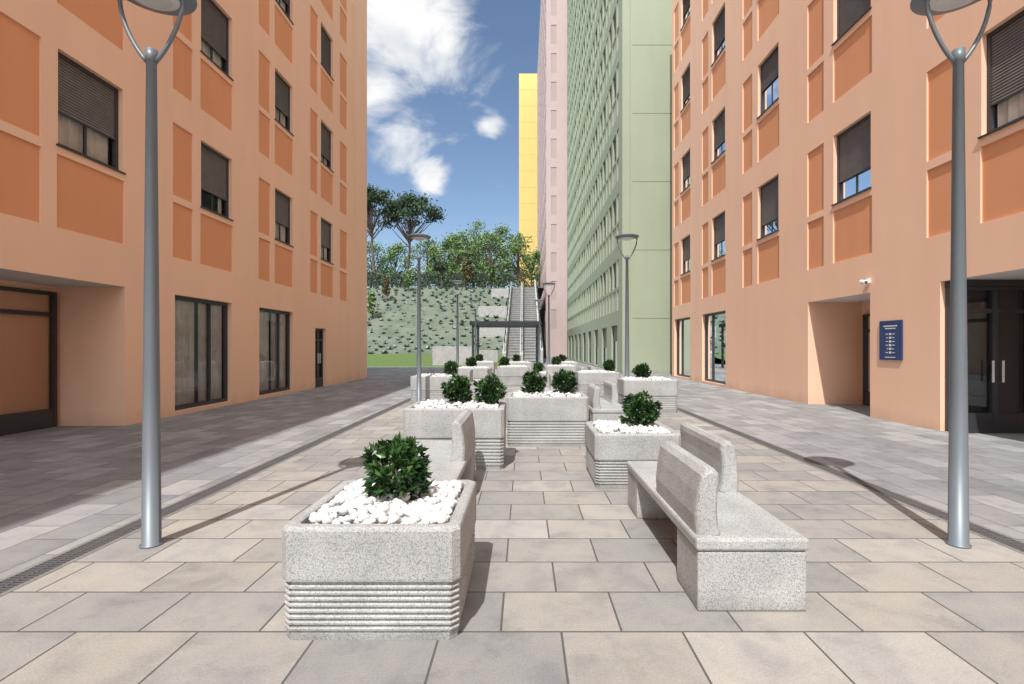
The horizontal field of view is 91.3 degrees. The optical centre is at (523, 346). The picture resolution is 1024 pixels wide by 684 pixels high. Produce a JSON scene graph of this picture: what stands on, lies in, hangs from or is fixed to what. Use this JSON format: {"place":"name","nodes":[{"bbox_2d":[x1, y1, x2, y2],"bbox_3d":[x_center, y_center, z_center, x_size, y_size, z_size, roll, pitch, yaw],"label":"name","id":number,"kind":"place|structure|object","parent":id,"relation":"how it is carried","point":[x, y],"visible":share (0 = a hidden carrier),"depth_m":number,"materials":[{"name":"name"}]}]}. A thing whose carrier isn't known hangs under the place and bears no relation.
{"place":"outdoors","nodes":[
{"label":"outdoors","id":0,"kind":"place"},
{"bbox_2d":[0,367,444,578],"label":"side paving","id":1,"kind":"structure","parent":0,"point":[63,488],"depth_m":7.31,"materials":[{"name":"grey stone"}]},
{"bbox_2d":[182,357,595,404],"bbox_3d":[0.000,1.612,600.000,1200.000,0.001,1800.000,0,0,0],"label":"ground","id":2,"kind":"structure","parent":0,"point":[373,369],"depth_m":39.32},
{"bbox_2d":[0,0,366,435],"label":"orange apartment building","id":3,"kind":"structure","parent":2,"relation":"on","point":[262,154],"depth_m":12.05,"materials":[{"name":"paint"}]},
{"bbox_2d":[0,397,410,596],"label":"drainage channel","id":4,"kind":"object","parent":2,"relation":"on","point":[23,577],"visible":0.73,"depth_m":4.49,"materials":[{"name":"grey concrete"}]},
{"bbox_2d":[432,346,497,364],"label":"concrete wall","id":5,"kind":"structure","parent":2,"relation":"on","point":[441,355],"depth_m":41.50,"materials":[{"name":"grey concrete"}]},
{"bbox_2d":[478,273,542,363],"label":"concrete staircase","id":6,"kind":"structure","parent":2,"relation":"on","point":[521,306],"depth_m":60.33,"materials":[{"name":"concrete"}]},
{"bbox_2d":[567,0,671,373],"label":"green apartment tower","id":7,"kind":"structure","parent":2,"relation":"on","point":[619,117],"depth_m":30.89,"materials":[{"name":"paint"}]},
{"bbox_2d":[672,0,1023,432],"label":"orange apartment building","id":8,"kind":"structure","parent":2,"relation":"on","point":[811,160],"depth_m":12.81,"materials":[{"name":"paint"}]},
{"bbox_2d":[859,278,870,284],"bbox_3d":[7.843,-1.496,11.493,0.189,0.147,0.216,0,0,0],"label":"security camera","id":9,"kind":"object","parent":8,"relation":"attached to","point":[866,281],"visible":1,"depth_m":11.45,"materials":[{"name":"white paint"}]},
{"bbox_2d":[879,320,902,359],"bbox_3d":[7.921,-0.145,10.800,0.031,0.850,0.660,0,0,0],"label":"wall sign","id":10,"kind":"object","parent":8,"relation":"attached to","point":[890,340],"visible":1,"depth_m":10.76,"materials":[{"name":"blue metal"}]},
{"bbox_2d":[677,407,1023,554],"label":"drainage channel","id":11,"kind":"object","parent":2,"relation":"on","point":[1007,541],"visible":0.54,"depth_m":5.57,"materials":[{"name":"grey concrete"}]},
{"bbox_2d":[367,287,508,366],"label":"hill","id":12,"kind":"structure","parent":0,"point":[402,357],"depth_m":58.41,"materials":[{"name":"green plant"}]},
{"bbox_2d":[367,290,376,319],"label":"young tree","id":13,"kind":"object","parent":12,"relation":"on","point":[370,301],"visible":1,"depth_m":59.89,"materials":[{"name":"green plant"}]},
{"bbox_2d":[367,203,388,236],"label":"pine tree","id":14,"kind":"object","parent":12,"relation":"on","point":[377,221],"visible":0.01,"depth_m":84.45,"materials":[{"name":"green plant"}]},
{"bbox_2d":[367,240,399,287],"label":"deciduous tree","id":15,"kind":"object","parent":12,"relation":"on","point":[378,250],"visible":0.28,"depth_m":91.47,"materials":[{"name":"green plant"}]},
{"bbox_2d":[367,183,401,287],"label":"pine tree","id":16,"kind":"object","parent":12,"relation":"on","point":[374,195],"visible":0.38,"depth_m":77.72,"materials":[{"name":"green plant"}]},
{"bbox_2d":[381,275,390,301],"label":"young tree","id":17,"kind":"object","parent":12,"relation":"on","point":[386,288],"visible":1,"depth_m":65.89,"materials":[{"name":"brown plant"}]},
{"bbox_2d":[378,242,421,287],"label":"deciduous tree","id":18,"kind":"object","parent":12,"relation":"on","point":[397,248],"visible":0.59,"depth_m":94.13,"materials":[{"name":"green plant"}]},
{"bbox_2d":[404,268,413,291],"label":"young tree","id":19,"kind":"object","parent":12,"relation":"on","point":[407,278],"visible":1,"depth_m":69.89,"materials":[{"name":"green plant"}]},
{"bbox_2d":[376,190,446,284],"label":"pine tree","id":20,"kind":"object","parent":12,"relation":"on","point":[419,204],"visible":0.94,"depth_m":79.27,"materials":[{"name":"green plant"}]},
{"bbox_2d":[406,233,443,286],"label":"deciduous tree","id":21,"kind":"object","parent":12,"relation":"on","point":[427,256],"visible":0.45,"depth_m":97.45,"materials":[{"name":"green plant"}]},
{"bbox_2d":[367,274,506,288],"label":"metal fence","id":22,"kind":"object","parent":12,"relation":"on","point":[436,279],"visible":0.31,"depth_m":73.03,"materials":[{"name":"metal"}]},
{"bbox_2d":[367,287,509,353],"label":"groundcover shrubs","id":23,"kind":"object","parent":12,"relation":"on","point":[440,321],"visible":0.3,"depth_m":60.52,"materials":[{"name":"green plant"}]},
{"bbox_2d":[367,269,511,287],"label":"hedge","id":24,"kind":"object","parent":12,"relation":"on","point":[485,277],"visible":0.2,"depth_m":76.43,"materials":[{"name":"green plant"}]},
{"bbox_2d":[431,261,450,286],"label":"young pine tree","id":25,"kind":"object","parent":12,"relation":"on","point":[440,267],"visible":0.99,"depth_m":71.64,"materials":[{"name":"green plant"}]},
{"bbox_2d":[423,237,464,286],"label":"deciduous tree","id":26,"kind":"object","parent":12,"relation":"on","point":[437,252],"visible":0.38,"depth_m":91.01,"materials":[{"name":"green plant"}]},
{"bbox_2d":[436,233,464,286],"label":"deciduous tree","id":27,"kind":"object","parent":12,"relation":"on","point":[446,259],"visible":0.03,"depth_m":103.46,"materials":[{"name":"green plant"}]},
{"bbox_2d":[433,225,478,286],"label":"deciduous tree","id":28,"kind":"object","parent":12,"relation":"on","point":[459,242],"visible":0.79,"depth_m":85.03,"materials":[{"name":"green plant"}]},
{"bbox_2d":[461,257,475,288],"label":"young tree","id":29,"kind":"object","parent":12,"relation":"on","point":[467,268],"visible":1,"depth_m":71.20,"materials":[{"name":"brown plant"}]},
{"bbox_2d":[448,218,496,286],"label":"deciduous tree","id":30,"kind":"object","parent":12,"relation":"on","point":[476,224],"visible":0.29,"depth_m":94.41,"materials":[{"name":"green plant"}]},
{"bbox_2d":[464,237,500,287],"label":"deciduous tree","id":31,"kind":"object","parent":12,"relation":"on","point":[484,264],"visible":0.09,"depth_m":102.08,"materials":[{"name":"green plant"}]},
{"bbox_2d":[470,228,510,287],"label":"deciduous tree","id":32,"kind":"object","parent":12,"relation":"on","point":[493,238],"visible":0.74,"depth_m":87.91,"materials":[{"name":"green plant"}]},
{"bbox_2d":[487,265,496,287],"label":"young tree","id":33,"kind":"object","parent":12,"relation":"on","point":[492,272],"visible":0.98,"depth_m":71.70,"materials":[{"name":"green plant"}]},
{"bbox_2d":[483,222,523,287],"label":"deciduous tree","id":34,"kind":"object","parent":12,"relation":"on","point":[501,230],"visible":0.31,"depth_m":95.91,"materials":[{"name":"green plant"}]},
{"bbox_2d":[367,0,540,287],"label":"sky","id":35,"kind":"structure","parent":0,"point":[443,75],"materials":[{"name":"blue"}]},
{"bbox_2d":[0,367,1023,683],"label":"plaza paving","id":36,"kind":"structure","parent":0,"point":[574,577],"depth_m":3.14,"materials":[{"name":"beige stone"}]},
{"bbox_2d":[117,0,196,548],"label":"street lamp","id":37,"kind":"object","parent":36,"relation":"on","point":[151,511],"visible":1,"depth_m":4.01,"materials":[{"name":"grey metal"}]},
{"bbox_2d":[282,478,475,639],"bbox_3d":[-0.840,1.252,3.210,0.980,0.696,1.000,0,0,0],"label":"concrete planter","id":38,"kind":"object","parent":36,"relation":"on","point":[357,564],"visible":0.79,"depth_m":2.73,"materials":[{"name":"concrete"}]},
{"bbox_2d":[360,432,433,502],"bbox_3d":[-0.805,0.808,3.207,0.468,0.556,0.525,0,0,-9],"label":"potted bush","id":39,"kind":"object","parent":38,"relation":"in","point":[412,475],"visible":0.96,"depth_m":3.11,"materials":[{"name":"green plant"}]},
{"bbox_2d":[407,233,430,401],"bbox_3d":[-2.750,-0.677,13.100,0.620,4.555,0.620,0,0,0],"label":"street lamp","id":40,"kind":"object","parent":36,"relation":"on","point":[417,236],"visible":0.94,"depth_m":13.06,"materials":[{"name":"grey metal"}]},
{"bbox_2d":[394,409,475,480],"bbox_3d":[-0.930,1.175,5.125,0.684,0.850,2.074,0,0,0],"label":"concrete bench","id":41,"kind":"object","parent":36,"relation":"on","point":[454,458],"visible":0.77,"depth_m":5.15,"materials":[{"name":"concrete"}]},
{"bbox_2d":[410,373,461,404],"bbox_3d":[-2.440,1.161,14.060,1.320,0.878,0.920,0,0,0],"label":"concrete planter","id":42,"kind":"object","parent":36,"relation":"on","point":[431,386],"visible":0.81,"depth_m":13.60,"materials":[{"name":"concrete"}]},
{"bbox_2d":[443,360,458,374],"bbox_3d":[-2.055,0.623,14.052,0.457,0.571,0.513,0,0,-21],"label":"potted bush","id":43,"kind":"object","parent":42,"relation":"in","point":[450,366],"visible":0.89,"depth_m":13.98,"materials":[{"name":"green plant"}]},
{"bbox_2d":[403,399,505,469],"bbox_3d":[-0.920,1.161,6.960,1.320,0.878,0.920,0,0,0],"label":"concrete planter","id":44,"kind":"object","parent":36,"relation":"on","point":[430,420],"visible":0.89,"depth_m":6.50,"materials":[{"name":"concrete"}]},
{"bbox_2d":[440,372,472,403],"bbox_3d":[-0.920,0.624,6.945,0.491,0.562,0.426,0,0,-23],"label":"potted bush","id":45,"kind":"object","parent":44,"relation":"in","point":[457,389],"visible":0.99,"depth_m":6.85,"materials":[{"name":"green plant"}]},
{"bbox_2d":[473,372,507,403],"bbox_3d":[-0.476,0.627,6.983,0.495,0.560,0.441,0,0,8],"label":"potted bush","id":46,"kind":"object","parent":44,"relation":"in","point":[490,389],"visible":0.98,"depth_m":6.89,"materials":[{"name":"green plant"}]},
{"bbox_2d":[451,280,463,364],"bbox_3d":[-2.950,-0.677,22.200,0.620,4.555,0.620,0,0,0],"label":"street lamp","id":47,"kind":"object","parent":36,"relation":"on","point":[457,326],"visible":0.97,"depth_m":22.16,"materials":[{"name":"grey metal"}]},
{"bbox_2d":[457,366,491,378],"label":"concrete planter","id":48,"kind":"object","parent":36,"relation":"on","point":[478,372],"visible":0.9,"depth_m":19.00,"materials":[{"name":"concrete"}]},
{"bbox_2d":[465,356,476,366],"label":"potted bush","id":49,"kind":"object","parent":48,"relation":"in","point":[472,360],"visible":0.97,"depth_m":19.39,"materials":[{"name":"green plant"}]},
{"bbox_2d":[471,299,480,358],"bbox_3d":[-3.000,-0.677,31.000,0.620,4.555,0.620,0,0,0],"label":"street lamp","id":50,"kind":"object","parent":36,"relation":"on","point":[475,300],"visible":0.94,"depth_m":30.96,"materials":[{"name":"grey metal"}]},
{"bbox_2d":[466,368,489,395],"bbox_3d":[-1.570,1.175,17.225,0.684,0.850,2.074,0,0,0],"label":"concrete bench","id":51,"kind":"object","parent":36,"relation":"on","point":[469,373],"visible":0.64,"depth_m":16.42,"materials":[{"name":"concrete"}]},
{"bbox_2d":[476,361,494,374],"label":"concrete planter","id":52,"kind":"object","parent":36,"relation":"on","point":[487,363],"visible":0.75,"depth_m":26.50,"materials":[{"name":"concrete"}]},
{"bbox_2d":[475,354,483,360],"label":"potted bush","id":53,"kind":"object","parent":52,"relation":"in","point":[478,357],"visible":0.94,"depth_m":26.90,"materials":[{"name":"green plant"}]},
{"bbox_2d":[469,321,540,362],"bbox_3d":[-1.275,-0.090,36.500,4.950,3.380,4.200,0,0,0],"label":"steel pergola","id":54,"kind":"object","parent":36,"relation":"on","point":[507,324],"visible":0.79,"depth_m":34.50,"materials":[{"name":"grey metal"}]},
{"bbox_2d":[497,364,528,386],"bbox_3d":[-0.440,1.161,20.660,1.320,0.878,0.920,0,0,0],"label":"concrete planter","id":55,"kind":"object","parent":36,"relation":"on","point":[510,375],"visible":0.94,"depth_m":20.21,"materials":[{"name":"concrete"}]},
{"bbox_2d":[499,356,509,365],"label":"potted bush","id":56,"kind":"object","parent":55,"relation":"in","point":[502,361],"visible":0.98,"depth_m":20.61,"materials":[{"name":"green plant"}]},
{"bbox_2d":[509,361,531,371],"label":"concrete planter","id":57,"kind":"object","parent":36,"relation":"on","point":[526,363],"visible":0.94,"depth_m":26.00,"materials":[{"name":"concrete"}]},
{"bbox_2d":[512,354,520,360],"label":"potted bush","id":58,"kind":"object","parent":57,"relation":"in","point":[515,357],"visible":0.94,"depth_m":26.39,"materials":[{"name":"green plant"}]},
{"bbox_2d":[534,299,543,361],"bbox_3d":[0.950,-0.677,31.000,0.620,4.555,0.620,0,0,0],"label":"street lamp","id":59,"kind":"object","parent":36,"relation":"on","point":[539,300],"visible":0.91,"depth_m":30.96,"materials":[{"name":"grey metal"}]},
{"bbox_2d":[538,371,552,379],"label":"concrete planter","id":60,"kind":"object","parent":36,"relation":"on","point":[543,373],"visible":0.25,"depth_m":18.52,"materials":[{"name":"concrete"}]},
{"bbox_2d":[532,362,543,370],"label":"potted bush","id":61,"kind":"object","parent":60,"relation":"in","point":[538,365],"visible":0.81,"depth_m":18.91,"materials":[{"name":"green plant"}]},
{"bbox_2d":[507,390,588,446],"bbox_3d":[0.380,1.161,8.460,1.320,0.878,0.920,0,0,0],"label":"concrete planter","id":62,"kind":"object","parent":36,"relation":"on","point":[543,418],"visible":0.95,"depth_m":8.01,"materials":[{"name":"concrete"}]},
{"bbox_2d":[520,369,547,392],"bbox_3d":[0.161,0.628,8.455,0.491,0.548,0.426,0,0,-11],"label":"potted bush","id":63,"kind":"object","parent":62,"relation":"in","point":[532,381],"visible":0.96,"depth_m":8.36,"materials":[{"name":"green plant"}]},
{"bbox_2d":[550,368,578,393],"bbox_3d":[0.676,0.622,8.446,0.514,0.569,0.446,0,0,25],"label":"potted bush","id":64,"kind":"object","parent":62,"relation":"in","point":[560,380],"visible":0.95,"depth_m":8.37,"materials":[{"name":"green plant"}]},
{"bbox_2d":[542,282,555,364],"bbox_3d":[1.130,-0.677,22.800,0.620,4.555,0.620,0,0,0],"label":"street lamp","id":65,"kind":"object","parent":36,"relation":"on","point":[548,295],"visible":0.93,"depth_m":22.76,"materials":[{"name":"grey metal"}]},
{"bbox_2d":[544,373,555,390],"bbox_3d":[0.530,1.175,13.525,0.684,0.850,2.074,0,0,0],"label":"concrete bench","id":66,"kind":"object","parent":36,"relation":"on","point":[549,387],"visible":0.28,"depth_m":13.59,"materials":[{"name":"concrete"}]},
{"bbox_2d":[546,369,559,389],"bbox_3d":[1.030,1.175,16.525,0.684,0.850,2.074,0,0,0],"label":"concrete bench","id":67,"kind":"object","parent":36,"relation":"on","point":[547,375],"visible":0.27,"depth_m":15.54,"materials":[{"name":"concrete"}]},
{"bbox_2d":[545,364,576,381],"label":"concrete planter","id":68,"kind":"object","parent":36,"relation":"on","point":[556,368],"visible":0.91,"depth_m":21.00,"materials":[{"name":"concrete"}]},
{"bbox_2d":[551,356,561,364],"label":"potted bush","id":69,"kind":"object","parent":68,"relation":"in","point":[557,360],"visible":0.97,"depth_m":21.42,"materials":[{"name":"green plant"}]},
{"bbox_2d":[552,361,577,370],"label":"concrete planter","id":70,"kind":"object","parent":36,"relation":"on","point":[569,363],"visible":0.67,"depth_m":26.00,"materials":[{"name":"concrete"}]},
{"bbox_2d":[558,354,567,360],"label":"potted bush","id":71,"kind":"object","parent":70,"relation":"in","point":[563,357],"visible":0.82,"depth_m":26.38,"materials":[{"name":"green plant"}]},
{"bbox_2d":[578,365,593,370],"bbox_3d":[2.430,1.175,19.625,0.684,0.850,2.074,0,0,0],"label":"concrete bench","id":72,"kind":"object","parent":36,"relation":"on","point":[580,368],"visible":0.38,"depth_m":19.55,"materials":[{"name":"concrete"}]},
{"bbox_2d":[575,369,619,397],"bbox_3d":[2.360,1.161,16.160,1.320,0.878,0.920,0,0,0],"label":"concrete planter","id":73,"kind":"object","parent":36,"relation":"on","point":[586,378],"visible":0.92,"depth_m":15.70,"materials":[{"name":"concrete"}]},
{"bbox_2d":[602,359,614,370],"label":"potted bush","id":74,"kind":"object","parent":73,"relation":"in","point":[608,365],"visible":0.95,"depth_m":16.06,"materials":[{"name":"green plant"}]},
{"bbox_2d":[587,380,627,420],"bbox_3d":[1.610,1.175,10.325,0.684,0.850,2.074,0,0,0],"label":"concrete bench","id":75,"kind":"object","parent":36,"relation":"on","point":[607,407],"visible":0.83,"depth_m":9.50,"materials":[{"name":"concrete"}]},
{"bbox_2d":[615,233,638,376],"bbox_3d":[2.700,-0.677,13.100,0.620,4.555,0.620,0,0,0],"label":"street lamp","id":76,"kind":"object","parent":36,"relation":"on","point":[628,236],"visible":0.96,"depth_m":13.06,"materials":[{"name":"grey metal"}]},
{"bbox_2d":[585,419,680,488],"bbox_3d":[1.290,1.252,6.120,0.980,0.696,1.000,0,0,0],"label":"concrete planter","id":77,"kind":"object","parent":36,"relation":"on","point":[613,447],"visible":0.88,"depth_m":5.63,"materials":[{"name":"concrete"}]},
{"bbox_2d":[618,390,662,425],"bbox_3d":[1.423,0.800,6.125,0.550,0.576,0.478,0,0,9],"label":"potted bush","id":78,"kind":"object","parent":77,"relation":"in","point":[646,413],"visible":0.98,"depth_m":6.02,"materials":[{"name":"green plant"}]},
{"bbox_2d":[617,376,677,412],"bbox_3d":[3.080,1.161,12.560,1.320,0.878,0.920,0,0,0],"label":"concrete planter","id":79,"kind":"object","parent":36,"relation":"on","point":[663,390],"visible":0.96,"depth_m":12.10,"materials":[{"name":"concrete"}]},
{"bbox_2d":[631,363,651,377],"bbox_3d":[2.959,0.635,12.545,0.464,0.533,0.451,0,0,-30],"label":"potted bush","id":80,"kind":"object","parent":79,"relation":"in","point":[642,370],"visible":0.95,"depth_m":12.46,"materials":[{"name":"green plant"}]},
{"bbox_2d":[626,422,808,610],"bbox_3d":[1.380,1.175,4.045,0.684,0.850,2.074,0,0,0],"label":"concrete bench","id":81,"kind":"object","parent":36,"relation":"on","point":[737,550],"visible":1,"depth_m":3.10,"materials":[{"name":"concrete"}]},
{"bbox_2d":[910,0,991,548],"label":"street lamp","id":82,"kind":"object","parent":36,"relation":"on","point":[958,534],"visible":1,"depth_m":4.01,"materials":[{"name":"grey metal"}]},
{"bbox_2d":[519,74,536,284],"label":"yellow apartment tower","id":83,"kind":"structure","parent":0,"point":[527,155],"depth_m":126.00,"materials":[{"name":"paint"}]},
{"bbox_2d":[537,288,543,298],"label":"hill plateau","id":84,"kind":"structure","parent":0,"point":[540,291],"depth_m":79.82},
{"bbox_2d":[499,231,538,287],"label":"deciduous tree","id":85,"kind":"object","parent":84,"relation":"on","point":[515,249],"visible":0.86,"depth_m":89.69,"materials":[{"name":"green plant"}]},
{"bbox_2d":[519,244,539,287],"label":"deciduous tree","id":86,"kind":"object","parent":84,"relation":"on","point":[535,255],"visible":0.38,"depth_m":99.32,"materials":[{"name":"green plant"}]},
{"bbox_2d":[537,0,566,357],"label":"pink apartment tower","id":87,"kind":"structure","parent":0,"point":[552,152],"depth_m":72.00,"materials":[{"name":"paint"}]},
{"bbox_2d":[578,367,1023,541],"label":"side paving","id":88,"kind":"structure","parent":0,"point":[908,460],"depth_m":8.12,"materials":[{"name":"grey stone"}]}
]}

